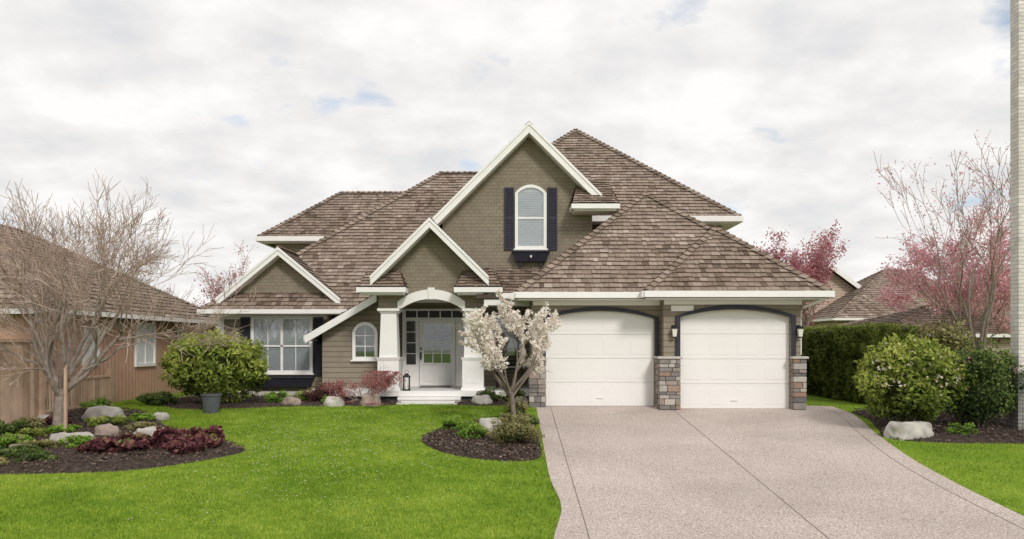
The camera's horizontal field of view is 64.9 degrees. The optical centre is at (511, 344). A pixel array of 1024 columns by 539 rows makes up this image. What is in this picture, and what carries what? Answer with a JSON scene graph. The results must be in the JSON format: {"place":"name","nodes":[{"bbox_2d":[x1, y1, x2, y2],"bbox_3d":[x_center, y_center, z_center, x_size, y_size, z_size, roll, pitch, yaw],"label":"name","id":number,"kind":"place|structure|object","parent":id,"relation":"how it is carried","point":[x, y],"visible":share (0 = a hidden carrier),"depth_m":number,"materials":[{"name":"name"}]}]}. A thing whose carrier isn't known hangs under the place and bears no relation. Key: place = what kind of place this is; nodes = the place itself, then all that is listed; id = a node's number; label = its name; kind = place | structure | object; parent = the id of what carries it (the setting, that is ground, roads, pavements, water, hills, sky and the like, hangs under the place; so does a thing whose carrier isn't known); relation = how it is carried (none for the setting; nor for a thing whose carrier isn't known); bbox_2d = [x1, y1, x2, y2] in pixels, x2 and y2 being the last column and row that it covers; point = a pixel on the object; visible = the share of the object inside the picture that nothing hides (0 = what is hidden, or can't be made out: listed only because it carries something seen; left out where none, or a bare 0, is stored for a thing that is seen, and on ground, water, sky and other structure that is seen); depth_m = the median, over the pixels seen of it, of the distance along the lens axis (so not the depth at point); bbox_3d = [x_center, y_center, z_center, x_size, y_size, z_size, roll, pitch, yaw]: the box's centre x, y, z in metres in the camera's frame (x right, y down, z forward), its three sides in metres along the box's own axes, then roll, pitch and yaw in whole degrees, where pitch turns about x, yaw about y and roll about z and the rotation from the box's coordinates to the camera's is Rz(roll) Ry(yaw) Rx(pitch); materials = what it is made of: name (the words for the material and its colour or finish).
{"place":"outdoors","nodes":[
{"label":"outdoors","id":0,"kind":"place"},
{"bbox_2d":[0,0,1009,326],"label":"sky","id":1,"kind":"structure","parent":0,"point":[242,117],"materials":[{"name":"white"}]},
{"bbox_2d":[0,392,1023,538],"bbox_3d":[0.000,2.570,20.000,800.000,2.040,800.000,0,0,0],"label":"ground","id":2,"kind":"structure","parent":0,"point":[814,399],"depth_m":12.55,"materials":[{"name":"green plant"}]},
{"bbox_2d":[0,338,37,424],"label":"wood fence","id":3,"kind":"object","parent":2,"relation":"on","point":[19,401],"visible":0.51,"depth_m":16.77,"materials":[{"name":"brown wood"}]},
{"bbox_2d":[38,338,112,414],"bbox_3d":[-10.300,0.900,19.110,0.120,2.100,3.120,0,0,0],"label":"picket fence","id":4,"kind":"object","parent":2,"relation":"on","point":[106,386],"visible":0.48,"depth_m":19.14,"materials":[{"name":"brown wood"}]},
{"bbox_2d":[0,315,215,405],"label":"walls","id":5,"kind":"structure","parent":2,"relation":"on","point":[130,381],"depth_m":22.22,"materials":[{"name":"brown wood"}]},
{"bbox_2d":[0,308,219,366],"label":"house trim","id":6,"kind":"structure","parent":5,"relation":"attached to","point":[144,354],"depth_m":23.25,"materials":[{"name":"white paint"}]},
{"bbox_2d":[0,224,220,325],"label":"roof","id":7,"kind":"structure","parent":5,"relation":"on","point":[107,306],"depth_m":23.48,"materials":[{"name":"brown wood"}]},
{"bbox_2d":[0,405,245,473],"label":"planting bed","id":8,"kind":"object","parent":2,"relation":"on","point":[71,460],"visible":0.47,"depth_m":14.08,"materials":[{"name":"brown soil"}]},
{"bbox_2d":[0,457,10,466],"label":"garden shrub","id":9,"kind":"object","parent":8,"relation":"on","point":[3,460],"visible":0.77,"depth_m":13.60,"materials":[{"name":"beige plant"}]},
{"bbox_2d":[0,418,27,434],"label":"garden shrub","id":10,"kind":"object","parent":8,"relation":"on","point":[16,426],"visible":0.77,"depth_m":15.84,"materials":[{"name":"green plant"}]},
{"bbox_2d":[0,432,33,446],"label":"garden shrub","id":11,"kind":"object","parent":8,"relation":"on","point":[6,441],"visible":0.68,"depth_m":14.89,"materials":[{"name":"green plant"}]},
{"bbox_2d":[0,443,46,456],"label":"garden shrub","id":12,"kind":"object","parent":8,"relation":"on","point":[21,448],"visible":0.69,"depth_m":14.32,"materials":[{"name":"green plant"}]},
{"bbox_2d":[11,416,46,428],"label":"garden shrub","id":13,"kind":"object","parent":8,"relation":"on","point":[32,422],"visible":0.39,"depth_m":16.73,"materials":[{"name":"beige plant"}]},
{"bbox_2d":[11,427,48,437],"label":"garden shrub","id":14,"kind":"object","parent":8,"relation":"on","point":[36,432],"visible":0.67,"depth_m":15.80,"materials":[{"name":"green plant"}]},
{"bbox_2d":[3,449,58,462],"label":"garden shrub","id":15,"kind":"object","parent":8,"relation":"on","point":[36,454],"visible":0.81,"depth_m":13.88,"materials":[{"name":"green plant"}]},
{"bbox_2d":[20,439,61,448],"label":"garden shrub","id":16,"kind":"object","parent":8,"relation":"on","point":[47,443],"visible":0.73,"depth_m":14.79,"materials":[{"name":"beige plant"}]},
{"bbox_2d":[42,412,73,424],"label":"garden shrub","id":17,"kind":"object","parent":8,"relation":"on","point":[49,418],"visible":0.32,"depth_m":17.06,"materials":[{"name":"red plant"}]},
{"bbox_2d":[42,424,80,432],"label":"garden shrub","id":18,"kind":"object","parent":8,"relation":"on","point":[55,429],"visible":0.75,"depth_m":16.26,"materials":[{"name":"green plant"}]},
{"bbox_2d":[64,364,67,431],"bbox_3d":[-9.025,1.150,16.275,0.050,1.500,0.050,0,0,0],"label":"tree stake","id":19,"kind":"object","parent":8,"relation":"on","point":[66,396],"visible":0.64,"depth_m":16.26,"materials":[{"name":"brown wood"}]},
{"bbox_2d":[49,432,93,442],"bbox_3d":[-8.413,1.825,15.406,1.020,0.294,0.425,0,0,0],"label":"landscape rock","id":20,"kind":"object","parent":8,"relation":"on","point":[56,436],"visible":0.32,"depth_m":15.30,"materials":[{"name":"stone"}]},
{"bbox_2d":[58,435,98,448],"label":"garden shrub","id":21,"kind":"object","parent":8,"relation":"on","point":[75,440],"visible":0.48,"depth_m":14.93,"materials":[{"name":"green plant"}]},
{"bbox_2d":[79,397,112,408],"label":"garden shrub","id":22,"kind":"object","parent":8,"relation":"on","point":[100,401],"visible":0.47,"depth_m":18.62,"materials":[{"name":"green plant"}]},
{"bbox_2d":[75,436,118,453],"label":"heuchera plant","id":23,"kind":"object","parent":8,"relation":"on","point":[104,444],"visible":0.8,"depth_m":14.39,"materials":[{"name":"red plant"}]},
{"bbox_2d":[81,405,125,419],"bbox_3d":[-9.055,1.584,17.886,0.920,0.436,0.544,0,0,0],"label":"landscape rock","id":24,"kind":"object","parent":8,"relation":"on","point":[97,412],"visible":0.41,"depth_m":17.68,"materials":[{"name":"stone"}]},
{"bbox_2d":[84,414,128,426],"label":"garden shrub","id":25,"kind":"object","parent":8,"relation":"on","point":[101,420],"visible":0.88,"depth_m":16.96,"materials":[{"name":"green plant"}]},
{"bbox_2d":[94,423,119,435],"bbox_3d":[-8.101,1.756,16.088,0.485,0.342,0.360,0,0,20],"label":"landscape rock","id":26,"kind":"object","parent":8,"relation":"on","point":[109,429],"visible":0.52,"depth_m":15.99,"materials":[{"name":"beige stone"}]},
{"bbox_2d":[0,169,260,426],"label":"bare tree","id":27,"kind":"object","parent":8,"relation":"on","point":[46,363],"visible":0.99,"depth_m":16.19,"materials":[{"name":"grey plant"}]},
{"bbox_2d":[112,432,156,452],"bbox_3d":[-6.913,1.830,14.678,0.760,0.447,0.742,0,0,0],"label":"heuchera plant","id":28,"kind":"object","parent":8,"relation":"on","point":[127,442],"visible":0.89,"depth_m":14.52,"materials":[{"name":"red plant"}]},
{"bbox_2d":[123,421,156,430],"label":"garden shrub","id":29,"kind":"object","parent":8,"relation":"on","point":[137,425],"visible":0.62,"depth_m":16.64,"materials":[{"name":"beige plant"}]},
{"bbox_2d":[128,412,155,420],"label":"garden shrub","id":30,"kind":"object","parent":8,"relation":"on","point":[141,416],"visible":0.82,"depth_m":17.73,"materials":[{"name":"green plant"}]},
{"bbox_2d":[133,426,163,435],"bbox_3d":[-7.050,1.779,15.809,0.755,0.346,0.434,0,0,0],"label":"landscape rock","id":31,"kind":"object","parent":8,"relation":"on","point":[150,430],"visible":0.15,"depth_m":15.62,"materials":[{"name":"stone"}]},
{"bbox_2d":[153,412,169,420],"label":"landscape rock","id":32,"kind":"object","parent":8,"relation":"on","point":[161,416],"visible":0.84,"depth_m":18.01,"materials":[{"name":"stone"}]},
{"bbox_2d":[153,426,189,448],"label":"heuchera plant","id":33,"kind":"object","parent":8,"relation":"on","point":[163,436],"visible":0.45,"depth_m":14.92,"materials":[{"name":"red plant"}]},
{"bbox_2d":[163,433,206,453],"bbox_3d":[-5.940,1.829,14.669,0.786,0.407,0.750,0,0,-25],"label":"heuchera plant","id":34,"kind":"object","parent":8,"relation":"on","point":[189,443],"visible":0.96,"depth_m":14.46,"materials":[{"name":"red plant"}]},
{"bbox_2d":[187,425,225,446],"bbox_3d":[-5.783,1.739,15.063,0.839,0.496,0.710,0,0,0],"label":"heuchera plant","id":35,"kind":"object","parent":8,"relation":"on","point":[213,435],"visible":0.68,"depth_m":14.96,"materials":[{"name":"red plant"}]},
{"bbox_2d":[200,393,222,412],"bbox_3d":[-7.150,1.394,19.150,0.500,0.457,0.500,0,0,0],"label":"planter pot","id":36,"kind":"object","parent":2,"relation":"on","point":[211,402],"visible":0.99,"depth_m":18.98,"materials":[{"name":"grey plastic"}]},
{"bbox_2d":[167,241,257,328],"bbox_3d":[-12.210,-1.735,35.242,3.660,6.569,6.043,0,0,13],"label":"bare garden tree","id":37,"kind":"object","parent":2,"relation":"on","point":[216,291],"visible":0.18,"depth_m":35.08,"materials":[{"name":"pink plant"}]},
{"bbox_2d":[227,391,298,396],"bbox_3d":[-7.130,1.520,23.979,3.060,0.260,0.038,0,0,0],"label":"foundation","id":38,"kind":"object","parent":2,"relation":"on","point":[290,393],"depth_m":23.96,"materials":[{"name":"stone"}]},
{"bbox_2d":[162,394,399,409],"bbox_3d":[-6.698,1.517,21.211,7.487,0.198,3.993,0,0,24],"label":"planting bed","id":39,"kind":"object","parent":2,"relation":"on","point":[193,402],"visible":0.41,"depth_m":20.23,"materials":[{"name":"brown soil"}]},
{"bbox_2d":[135,392,159,405],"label":"garden shrub","id":40,"kind":"object","parent":39,"relation":"on","point":[144,399],"visible":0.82,"depth_m":20.18,"materials":[{"name":"green plant"}]},
{"bbox_2d":[150,390,178,405],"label":"green shrub","id":41,"kind":"object","parent":39,"relation":"on","point":[164,398],"visible":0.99,"depth_m":20.13,"materials":[{"name":"green plant"}]},
{"bbox_2d":[158,326,270,402],"bbox_3d":[-7.466,0.541,20.312,2.794,2.079,2.496,0,0,0],"label":"rhododendron bush","id":42,"kind":"object","parent":39,"relation":"on","point":[223,369],"visible":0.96,"depth_m":19.82,"materials":[{"name":"green plant"}]},
{"bbox_2d":[263,389,288,402],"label":"green shrub","id":43,"kind":"object","parent":39,"relation":"on","point":[272,396],"visible":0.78,"depth_m":20.49,"materials":[{"name":"green plant"}]},
{"bbox_2d":[281,397,301,404],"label":"landscape rock","id":44,"kind":"object","parent":39,"relation":"on","point":[290,400],"visible":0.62,"depth_m":20.14,"materials":[{"name":"beige stone"}]},
{"bbox_2d":[292,389,313,400],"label":"green shrub","id":45,"kind":"object","parent":39,"relation":"on","point":[301,396],"visible":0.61,"depth_m":21.06,"materials":[{"name":"green plant"}]},
{"bbox_2d":[303,381,336,401],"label":"heather shrub","id":46,"kind":"object","parent":39,"relation":"on","point":[314,394],"visible":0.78,"depth_m":20.71,"materials":[{"name":"red plant"}]},
{"bbox_2d":[323,396,344,406],"bbox_3d":[-4.450,1.435,20.153,0.519,0.278,0.369,0,0,0],"label":"landscape rock","id":47,"kind":"object","parent":39,"relation":"on","point":[333,401],"visible":0.73,"depth_m":20.04,"materials":[{"name":"stone"}]},
{"bbox_2d":[319,361,408,407],"bbox_3d":[-3.962,1.161,20.832,2.183,1.545,2.200,0,0,19],"label":"japanese maple","id":48,"kind":"object","parent":39,"relation":"on","point":[339,387],"visible":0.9,"depth_m":20.72,"materials":[{"name":"red plant"}]},
{"bbox_2d":[360,393,380,406],"bbox_3d":[-3.550,1.413,20.245,0.533,0.391,0.425,0,0,0],"label":"landscape rock","id":49,"kind":"object","parent":39,"relation":"on","point":[366,397],"visible":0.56,"depth_m":20.11,"materials":[{"name":"beige stone"}]},
{"bbox_2d":[55,404,538,519],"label":"fallen petals","id":50,"kind":"object","parent":2,"relation":"on","point":[328,452],"visible":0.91,"depth_m":14.70,"materials":[{"name":"white plant"}]},
{"bbox_2d":[300,308,528,404],"bbox_3d":[-2.585,0.336,22.510,6.130,2.628,3.580,0,0,0],"label":"porch","id":51,"kind":"object","parent":2,"relation":"on","point":[472,373],"visible":0.47,"depth_m":21.84,"materials":[{"name":"white paint"}]},
{"bbox_2d":[402,370,410,390],"bbox_3d":[-2.850,0.971,21.750,0.220,0.555,0.220,0,0,0],"label":"porch lantern","id":52,"kind":"object","parent":51,"relation":"on","point":[405,386],"visible":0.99,"depth_m":21.72,"materials":[{"name":"black metal"}]},
{"bbox_2d":[496,356,522,387],"bbox_3d":[-0.075,0.759,23.265,0.750,0.978,0.570,0,0,0],"label":"porch chair","id":53,"kind":"object","parent":51,"relation":"on","point":[514,361],"visible":0.54,"depth_m":23.50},
{"bbox_2d":[420,413,542,460],"bbox_3d":[-0.629,1.821,16.406,2.396,0.522,4.668,0,0,0],"label":"planting bed","id":54,"kind":"object","parent":2,"relation":"on","point":[523,450],"visible":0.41,"depth_m":14.98,"materials":[{"name":"brown soil"}]},
{"bbox_2d":[441,414,463,429],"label":"box shrub","id":55,"kind":"object","parent":54,"relation":"on","point":[451,423],"visible":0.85,"depth_m":16.65,"materials":[{"name":"green plant"}]},
{"bbox_2d":[455,419,488,438],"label":"box shrub","id":56,"kind":"object","parent":54,"relation":"on","point":[473,429],"visible":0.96,"depth_m":15.76,"materials":[{"name":"green plant"}]},
{"bbox_2d":[477,414,497,420],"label":"box shrub","id":57,"kind":"object","parent":54,"relation":"on","point":[488,416],"visible":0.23,"depth_m":17.30,"materials":[{"name":"green plant"}]},
{"bbox_2d":[479,417,501,430],"bbox_3d":[-0.456,1.701,16.702,0.543,0.378,0.431,0,0,0],"label":"landscape rock","id":58,"kind":"object","parent":54,"relation":"on","point":[484,422],"visible":0.38,"depth_m":16.54,"materials":[{"name":"stone"}]},
{"bbox_2d":[450,288,562,418],"bbox_3d":[-0.081,0.304,17.364,2.374,3.008,2.268,0,0,0],"label":"magnolia tree","id":59,"kind":"object","parent":54,"relation":"on","point":[480,329],"visible":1,"depth_m":17.01,"materials":[{"name":"white plant"}]},
{"bbox_2d":[502,396,528,417],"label":"spirea shrub","id":60,"kind":"object","parent":54,"relation":"on","point":[521,409],"visible":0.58,"depth_m":17.79,"materials":[{"name":"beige plant"}]},
{"bbox_2d":[486,412,545,443],"bbox_3d":[0.073,1.631,15.354,1.165,0.676,0.967,0,0,0],"label":"spirea shrub","id":61,"kind":"object","parent":54,"relation":"on","point":[513,430],"visible":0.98,"depth_m":15.22,"materials":[{"name":"green plant"}]},
{"bbox_2d":[520,414,539,424],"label":"box shrub","id":62,"kind":"object","parent":54,"relation":"on","point":[533,421],"visible":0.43,"depth_m":17.00,"materials":[{"name":"green plant"}]},
{"bbox_2d":[454,400,528,405],"bbox_3d":[-0.473,1.508,20.791,2.048,0.144,1.439,0,0,0],"label":"planting bed","id":63,"kind":"object","parent":2,"relation":"on","point":[495,403],"visible":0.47,"depth_m":20.37,"materials":[{"name":"brown soil"}]},
{"bbox_2d":[471,395,492,403],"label":"landscape rock","id":64,"kind":"object","parent":63,"relation":"on","point":[481,399],"visible":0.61,"depth_m":20.33,"materials":[{"name":"stone"}]},
{"bbox_2d":[476,386,500,401],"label":"porch shrub","id":65,"kind":"object","parent":63,"relation":"on","point":[493,395],"visible":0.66,"depth_m":20.68,"materials":[{"name":"green plant"}]},
{"bbox_2d":[499,386,526,401],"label":"porch shrub","id":66,"kind":"object","parent":63,"relation":"on","point":[519,393],"visible":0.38,"depth_m":20.76,"materials":[{"name":"green plant"}]},
{"bbox_2d":[515,396,528,403],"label":"landscape rock","id":67,"kind":"object","parent":63,"relation":"on","point":[524,398],"visible":0.34,"depth_m":20.50,"materials":[{"name":"stone"}]},
{"bbox_2d":[224,137,800,408],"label":"siding walls","id":68,"kind":"structure","parent":2,"relation":"on","point":[473,225],"depth_m":23.00,"materials":[{"name":"beige"}]},
{"bbox_2d":[240,187,556,375],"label":"shutters","id":69,"kind":"object","parent":68,"relation":"attached to","point":[508,239],"visible":0.77,"depth_m":22.97,"materials":[{"name":"black wood"}]},
{"bbox_2d":[251,185,547,374],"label":"windows","id":70,"kind":"structure","parent":68,"relation":"attached to","point":[289,349],"depth_m":23.93,"materials":[{"name":"white glass"}]},
{"bbox_2d":[256,250,549,389],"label":"window boxes","id":71,"kind":"object","parent":68,"relation":"attached to","point":[520,256],"depth_m":23.70,"materials":[{"name":"black paint"}]},
{"bbox_2d":[397,287,464,308],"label":"entry arch","id":72,"kind":"structure","parent":68,"relation":"attached to","point":[431,293],"depth_m":21.93,"materials":[{"name":"white paint"}]},
{"bbox_2d":[402,309,464,387],"bbox_3d":[-2.325,0.090,23.799,1.950,2.320,0.998,0,0,0],"label":"front door","id":73,"kind":"structure","parent":68,"relation":"attached to","point":[432,352],"depth_m":24.15,"materials":[{"name":"white paint"}]},
{"bbox_2d":[199,121,831,338],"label":"roof","id":74,"kind":"structure","parent":68,"relation":"on","point":[651,234],"depth_m":22.94,"materials":[{"name":"brown wood"}]},
{"bbox_2d":[197,121,834,342],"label":"white trim","id":75,"kind":"structure","parent":68,"relation":"attached to","point":[508,149],"depth_m":22.50,"materials":[{"name":"paint"}]},
{"bbox_2d":[204,297,828,354],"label":"downspouts","id":76,"kind":"object","parent":68,"relation":"attached to","point":[813,303],"visible":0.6,"depth_m":19.65,"materials":[{"name":"white paint"}]},
{"bbox_2d":[496,325,803,338],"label":"wall lanterns","id":77,"kind":"object","parent":68,"relation":"attached to","point":[799,330],"depth_m":19.43,"materials":[{"name":"white glass"}]},
{"bbox_2d":[546,309,788,407],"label":"garage doors","id":78,"kind":"structure","parent":68,"relation":"attached to","point":[734,358],"depth_m":19.73,"materials":[{"name":"paint"}]},
{"bbox_2d":[671,305,693,310],"bbox_3d":[4.145,-0.880,19.587,0.550,0.140,0.023,0,0,0],"label":"number plaque","id":79,"kind":"object","parent":68,"relation":"attached to","point":[682,307],"visible":1,"depth_m":19.57,"materials":[{"name":"white paint"}]},
{"bbox_2d":[528,356,808,409],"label":"stone piers","id":80,"kind":"structure","parent":2,"relation":"on","point":[668,383],"depth_m":19.45,"materials":[{"name":"grey stone"}]},
{"bbox_2d":[542,305,795,357],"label":"navy arch trim","id":81,"kind":"structure","parent":80,"relation":"on","point":[747,307],"depth_m":19.54,"materials":[{"name":"black wood"}]},
{"bbox_2d":[753,219,849,326],"bbox_3d":[11.333,-1.681,32.270,3.964,6.462,4.011,0,0,0],"label":"plum tree","id":82,"kind":"object","parent":2,"relation":"on","point":[816,270],"visible":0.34,"depth_m":31.76,"materials":[{"name":"pink plant"}]},
{"bbox_2d":[801,270,853,319],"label":"walls","id":83,"kind":"structure","parent":2,"relation":"on","point":[840,287],"depth_m":46.00,"materials":[{"name":"beige"}]},
{"bbox_2d":[809,321,853,327],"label":"walls","id":84,"kind":"structure","parent":2,"relation":"on","point":[827,323],"depth_m":43.24,"materials":[{"name":"beige"}]},
{"bbox_2d":[803,270,855,288],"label":"roof","id":85,"kind":"structure","parent":84,"relation":"on","point":[843,279],"depth_m":46.07,"materials":[{"name":"brown wood"}]},
{"bbox_2d":[813,318,864,321],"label":"trim","id":86,"kind":"structure","parent":84,"relation":"on","point":[826,319],"depth_m":41.55,"materials":[{"name":"white paint"}]},
{"bbox_2d":[807,269,1009,321],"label":"roof","id":87,"kind":"structure","parent":86,"relation":"on","point":[860,302],"depth_m":43.42,"materials":[{"name":"brown wood"}]},
{"bbox_2d":[824,263,861,288],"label":"trim","id":88,"kind":"structure","parent":87,"relation":"attached to","point":[848,279],"depth_m":45.50,"materials":[{"name":"white paint"}]},
{"bbox_2d":[801,322,917,403],"bbox_3d":[9.605,0.491,24.637,1.363,2.238,8.805,0,0,0],"label":"hedge","id":89,"kind":"object","parent":2,"relation":"on","point":[832,352],"visible":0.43,"depth_m":22.39,"materials":[{"name":"green plant"}]},
{"bbox_2d":[851,407,1023,443],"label":"planting bed","id":90,"kind":"object","parent":2,"relation":"on","point":[998,431],"visible":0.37,"depth_m":16.50,"materials":[{"name":"brown soil"}]},
{"bbox_2d":[883,421,933,440],"bbox_3d":[7.973,1.736,16.157,1.033,0.414,0.564,0,0,0],"label":"landscape rock","id":91,"kind":"object","parent":90,"relation":"on","point":[902,431],"visible":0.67,"depth_m":15.96,"materials":[{"name":"stone"}]},
{"bbox_2d":[851,332,977,423],"bbox_3d":[8.304,0.784,16.983,2.386,2.097,2.130,0,0,-32],"label":"rhododendron bush","id":92,"kind":"object","parent":90,"relation":"on","point":[911,379],"visible":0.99,"depth_m":16.53,"materials":[{"name":"green plant"}]},
{"bbox_2d":[945,422,978,434],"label":"box shrub","id":93,"kind":"object","parent":90,"relation":"on","point":[965,429],"visible":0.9,"depth_m":16.16,"materials":[{"name":"green plant"}]},
{"bbox_2d":[940,338,1023,427],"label":"camellia bush","id":94,"kind":"object","parent":90,"relation":"on","point":[987,394],"visible":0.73,"depth_m":16.57,"materials":[{"name":"green plant"}]},
{"bbox_2d":[871,130,1009,355],"bbox_3d":[13.417,-2.376,22.586,5.242,7.852,6.430,0,0,0],"label":"bare tree","id":95,"kind":"object","parent":2,"relation":"on","point":[990,299],"visible":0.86,"depth_m":22.93,"materials":[{"name":"brown plant"}]},
{"bbox_2d":[872,206,1009,342],"bbox_3d":[16.878,-1.653,28.584,6.839,6.406,6.345,0,0,0],"label":"cherry tree","id":96,"kind":"object","parent":2,"relation":"on","point":[897,298],"visible":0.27,"depth_m":29.48,"materials":[{"name":"pink plant"}]},
{"bbox_2d":[876,215,1009,357],"bbox_3d":[14.275,-1.154,25.127,4.902,5.408,4.024,0,0,37],"label":"cherry tree","id":97,"kind":"object","parent":2,"relation":"on","point":[1004,294],"visible":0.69,"depth_m":25.06,"materials":[{"name":"pink plant"}]},
{"bbox_2d":[911,314,981,360],"bbox_3d":[12.213,0.336,23.104,1.600,2.429,2.256,0,0,-36],"label":"shrub","id":98,"kind":"object","parent":2,"relation":"on","point":[947,336],"visible":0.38,"depth_m":22.60,"materials":[{"name":"green plant"}]},
{"bbox_2d":[913,269,1006,315],"bbox_3d":[20.289,-1.142,35.906,4.309,5.384,3.699,0,0,35],"label":"bare garden tree","id":99,"kind":"object","parent":2,"relation":"on","point":[952,305],"visible":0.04,"depth_m":35.93,"materials":[{"name":"plant"}]},
{"bbox_2d":[969,338,1009,383],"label":"walls","id":100,"kind":"structure","parent":2,"relation":"on","point":[1003,344],"depth_m":28.50,"materials":[{"name":"beige paint"}]},
{"bbox_2d":[928,334,1009,336],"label":"roof fascia","id":101,"kind":"structure","parent":100,"relation":"attached to","point":[996,335],"depth_m":28.05,"materials":[{"name":"white paint"}]},
{"bbox_2d":[837,305,1009,337],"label":"roof","id":102,"kind":"structure","parent":101,"relation":"on","point":[904,318],"depth_m":30.38,"materials":[{"name":"brown wood"}]},
{"bbox_2d":[1008,0,1023,429],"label":"brick wall","id":103,"kind":"structure","parent":2,"relation":"on","point":[1016,418],"depth_m":16.64,"materials":[{"name":"brick"}]},
{"bbox_2d":[536,406,1023,538],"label":"driveway","id":104,"kind":"structure","parent":0,"point":[654,472],"depth_m":12.69,"materials":[{"name":"concrete"}]},
{"bbox_2d":[806,404,1023,514],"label":"lawn","id":105,"kind":"structure","parent":0,"point":[974,463],"depth_m":13.98,"materials":[{"name":"green plant"}]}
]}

